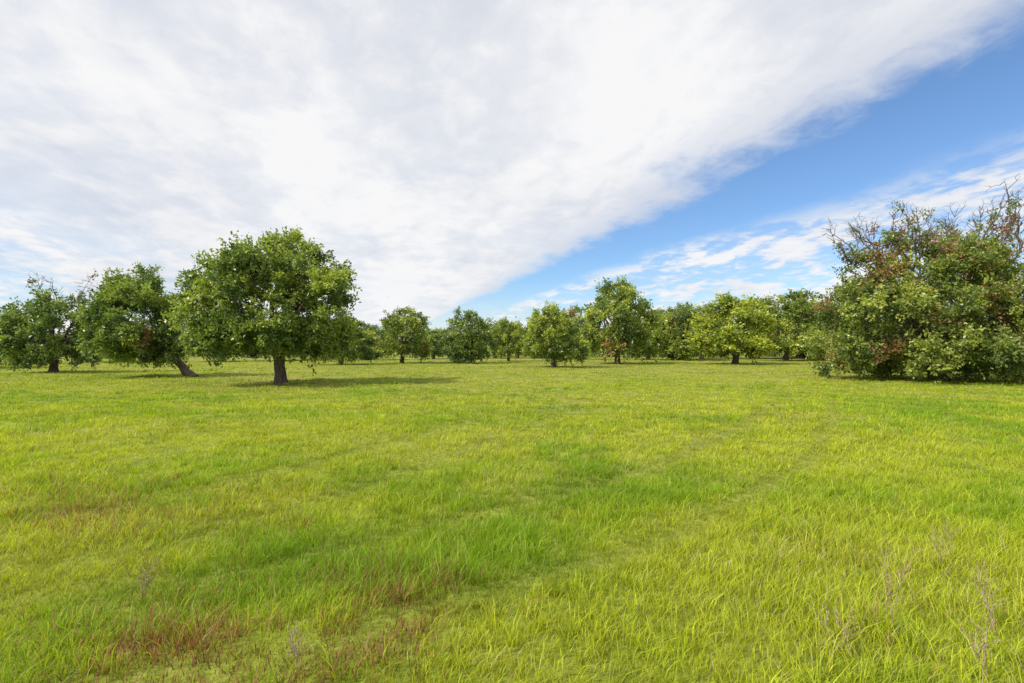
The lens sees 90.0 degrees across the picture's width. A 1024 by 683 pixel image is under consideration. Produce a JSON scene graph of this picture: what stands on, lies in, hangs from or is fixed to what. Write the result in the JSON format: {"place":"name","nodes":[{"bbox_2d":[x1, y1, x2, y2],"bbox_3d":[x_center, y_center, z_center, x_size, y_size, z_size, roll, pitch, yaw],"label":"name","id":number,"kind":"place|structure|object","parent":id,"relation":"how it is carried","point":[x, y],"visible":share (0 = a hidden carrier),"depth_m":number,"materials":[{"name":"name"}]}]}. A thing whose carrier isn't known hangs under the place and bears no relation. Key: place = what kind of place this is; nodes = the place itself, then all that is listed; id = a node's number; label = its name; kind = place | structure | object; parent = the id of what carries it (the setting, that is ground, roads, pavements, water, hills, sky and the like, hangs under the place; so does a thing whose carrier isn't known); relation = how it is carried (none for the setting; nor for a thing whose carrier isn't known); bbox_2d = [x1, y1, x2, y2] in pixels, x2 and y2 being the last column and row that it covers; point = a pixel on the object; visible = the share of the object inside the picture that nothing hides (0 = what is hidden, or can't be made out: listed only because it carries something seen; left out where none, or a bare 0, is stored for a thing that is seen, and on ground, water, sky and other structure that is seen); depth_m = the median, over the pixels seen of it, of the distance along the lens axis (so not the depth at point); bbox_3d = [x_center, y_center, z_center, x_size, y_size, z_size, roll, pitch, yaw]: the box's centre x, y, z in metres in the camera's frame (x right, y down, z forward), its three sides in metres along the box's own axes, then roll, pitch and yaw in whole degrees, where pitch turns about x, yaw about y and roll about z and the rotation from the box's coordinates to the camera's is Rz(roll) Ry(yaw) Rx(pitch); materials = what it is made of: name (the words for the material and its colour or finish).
{"place":"outdoors","nodes":[
{"label":"outdoors","id":0,"kind":"place"},
{"bbox_2d":[0,353,1023,682],"bbox_3d":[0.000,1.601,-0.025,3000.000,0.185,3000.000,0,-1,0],"label":"ground","id":1,"kind":"structure","parent":0,"point":[382,611],"depth_m":4.69,"materials":[{"name":"green plant"}]},
{"bbox_2d":[0,271,105,372],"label":"carob tree","id":2,"kind":"object","parent":1,"relation":"on","point":[18,349],"visible":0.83,"depth_m":34.02,"materials":[{"name":"green plant"}]},
{"bbox_2d":[65,261,198,376],"bbox_3d":[-20.931,-1.094,29.216,7.127,6.900,6.925,0,-1,0],"label":"carob tree","id":3,"kind":"object","parent":1,"relation":"on","point":[117,335],"visible":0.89,"depth_m":27.89,"materials":[{"name":"green plant"}]},
{"bbox_2d":[132,554,164,602],"bbox_3d":[-2.351,1.537,3.282,0.143,0.319,0.189,0,-1,0],"label":"dry weed","id":4,"kind":"object","parent":1,"relation":"on","point":[148,582],"visible":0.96,"depth_m":3.30,"materials":[{"name":"plant"}]},
{"bbox_2d":[191,345,255,361],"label":"carob tree","id":5,"kind":"object","parent":1,"relation":"on","point":[239,354],"visible":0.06,"depth_m":67.63,"materials":[{"name":"green plant"}]},
{"bbox_2d":[157,225,362,384],"bbox_3d":[-11.136,-1.671,23.119,8.769,7.614,7.312,0,-1,0],"label":"carob tree","id":6,"kind":"object","parent":1,"relation":"on","point":[227,285],"visible":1,"depth_m":21.76,"materials":[{"name":"green plant"}]},
{"bbox_2d":[246,344,304,359],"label":"carob tree","id":7,"kind":"object","parent":1,"relation":"on","point":[254,355],"visible":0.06,"depth_m":71.76,"materials":[{"name":"green plant"}]},
{"bbox_2d":[285,617,313,669],"bbox_3d":[-1.079,1.514,2.577,0.113,0.296,0.171,1,-1,-42],"label":"dry weed","id":8,"kind":"object","parent":1,"relation":"on","point":[293,647],"visible":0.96,"depth_m":2.55,"materials":[{"name":"beige plant"}]},
{"bbox_2d":[305,319,380,364],"bbox_3d":[-18.424,-0.085,54.068,7.703,5.356,7.759,-1,-1,39],"label":"carob tree","id":9,"kind":"object","parent":1,"relation":"on","point":[362,352],"visible":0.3,"depth_m":53.37,"materials":[{"name":"green plant"}]},
{"bbox_2d":[350,321,385,359],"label":"carob tree","id":10,"kind":"object","parent":1,"relation":"on","point":[377,355],"visible":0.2,"depth_m":76.46,"materials":[{"name":"green plant"}]},
{"bbox_2d":[373,305,435,362],"bbox_3d":[-12.791,-0.740,60.014,7.444,6.943,8.345,0,-1,-3],"label":"carob tree","id":11,"kind":"object","parent":1,"relation":"on","point":[391,343],"visible":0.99,"depth_m":58.85,"materials":[{"name":"green plant"}]},
{"bbox_2d":[9,316,812,357],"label":"distant trees","id":12,"kind":"object","parent":1,"relation":"on","point":[579,352],"depth_m":108.55,"materials":[{"name":"green plant"}]},
{"bbox_2d":[424,327,450,358],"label":"carob tree","id":13,"kind":"object","parent":1,"relation":"on","point":[433,337],"visible":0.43,"depth_m":83.83,"materials":[{"name":"green plant"}]},
{"bbox_2d":[433,305,500,363],"bbox_3d":[-5.343,-0.712,59.634,7.888,6.954,7.130,-1,-1,38],"label":"carob tree","id":14,"kind":"object","parent":1,"relation":"on","point":[454,348],"visible":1,"depth_m":58.28,"materials":[{"name":"green plant"}]},
{"bbox_2d":[476,326,500,358],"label":"carob tree","id":15,"kind":"object","parent":1,"relation":"on","point":[493,355],"visible":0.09,"depth_m":90.11,"materials":[{"name":"green plant"}]},
{"bbox_2d":[483,315,524,360],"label":"carob tree","id":16,"kind":"object","parent":1,"relation":"on","point":[505,337],"visible":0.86,"depth_m":69.08,"materials":[{"name":"green plant"}]},
{"bbox_2d":[517,331,547,357],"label":"carob tree","id":17,"kind":"object","parent":1,"relation":"on","point":[539,355],"visible":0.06,"depth_m":90.50,"materials":[{"name":"green plant"}]},
{"bbox_2d":[519,300,591,366],"bbox_3d":[3.507,-0.671,45.562,6.711,6.218,6.799,1,-1,-31],"label":"carob tree","id":18,"kind":"object","parent":1,"relation":"on","point":[555,344],"visible":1,"depth_m":44.08,"materials":[{"name":"green plant"}]},
{"bbox_2d":[566,315,600,357],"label":"carob tree","id":19,"kind":"object","parent":1,"relation":"on","point":[581,323],"visible":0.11,"depth_m":81.59,"materials":[{"name":"green plant"}]},
{"bbox_2d":[577,275,667,363],"bbox_3d":[11.512,-2.495,56.660,9.610,10.380,9.679,0,-1,-25],"label":"carob tree","id":20,"kind":"object","parent":1,"relation":"on","point":[632,336],"visible":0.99,"depth_m":55.32,"materials":[{"name":"green plant"}]},
{"bbox_2d":[619,308,685,359],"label":"carob tree","id":21,"kind":"object","parent":1,"relation":"on","point":[657,341],"visible":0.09,"depth_m":78.20,"materials":[{"name":"green plant"}]},
{"bbox_2d":[641,301,720,360],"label":"carob tree","id":22,"kind":"object","parent":1,"relation":"on","point":[678,349],"visible":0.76,"depth_m":73.77,"materials":[{"name":"green plant"}]},
{"bbox_2d":[684,303,736,358],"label":"carob tree","id":23,"kind":"object","parent":1,"relation":"on","point":[702,315],"visible":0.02,"depth_m":85.19,"materials":[{"name":"green plant"}]},
{"bbox_2d":[682,290,794,363],"bbox_3d":[24.403,-1.472,55.246,10.991,8.250,10.934,1,-1,-34],"label":"carob tree","id":24,"kind":"object","parent":1,"relation":"on","point":[754,342],"visible":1,"depth_m":53.71,"materials":[{"name":"green plant"}]},
{"bbox_2d":[735,296,789,358],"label":"carob tree","id":25,"kind":"object","parent":1,"relation":"on","point":[740,354],"visible":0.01,"depth_m":88.05,"materials":[{"name":"green plant"}]},
{"bbox_2d":[737,288,839,360],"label":"carob tree","id":26,"kind":"object","parent":1,"relation":"on","point":[799,306],"visible":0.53,"depth_m":69.03,"materials":[{"name":"green plant"}]},
{"bbox_2d":[772,298,838,358],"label":"carob tree","id":27,"kind":"object","parent":1,"relation":"on","point":[804,356],"visible":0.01,"depth_m":91.31,"materials":[{"name":"green plant"}]},
{"bbox_2d":[783,300,876,359],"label":"carob tree","id":28,"kind":"object","parent":1,"relation":"on","point":[829,330],"visible":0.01,"depth_m":77.08,"materials":[{"name":"green plant"}]},
{"bbox_2d":[810,596,862,654],"bbox_3d":[1.790,1.562,2.838,0.253,0.307,0.154,0,-1,13],"label":"dry weed","id":29,"kind":"object","parent":1,"relation":"on","point":[836,614],"visible":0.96,"depth_m":2.81,"materials":[{"name":"beige plant"}]},
{"bbox_2d":[825,316,904,357],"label":"carob tree","id":30,"kind":"object","parent":1,"relation":"on","point":[875,320],"visible":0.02,"depth_m":70.30,"materials":[{"name":"green plant"}]},
{"bbox_2d":[873,540,921,629],"bbox_3d":[2.203,1.435,2.960,0.128,0.545,0.237,0,-1,-24],"label":"dry weed","id":31,"kind":"object","parent":1,"relation":"on","point":[903,575],"visible":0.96,"depth_m":2.97,"materials":[{"name":"beige plant"}]},
{"bbox_2d":[792,177,1023,384],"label":"overgrown carob tree","id":32,"kind":"object","parent":1,"relation":"on","point":[992,290],"visible":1,"depth_m":24.97,"materials":[{"name":"green plant"}]},
{"bbox_2d":[926,517,964,565],"bbox_3d":[3.206,1.494,3.800,0.150,0.416,0.196,0,-1,-27],"label":"dry weed","id":33,"kind":"object","parent":1,"relation":"on","point":[948,544],"visible":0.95,"depth_m":3.81,"materials":[{"name":"beige plant"}]},
{"bbox_2d":[957,599,1000,682],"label":"dry weed","id":34,"kind":"object","parent":1,"relation":"on","point":[983,644],"visible":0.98,"depth_m":2.45,"materials":[{"name":"beige plant"}]},
{"bbox_2d":[971,562,1004,632],"bbox_3d":[2.749,1.487,2.982,0.149,0.420,0.137,0,-1,-24],"label":"dry weed","id":35,"kind":"object","parent":1,"relation":"on","point":[983,599],"visible":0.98,"depth_m":2.96,"materials":[{"name":"beige plant"}]},
{"bbox_2d":[0,0,1023,340],"label":"sky","id":36,"kind":"structure","parent":0,"point":[495,159],"materials":[{"name":"white"}]}
]}

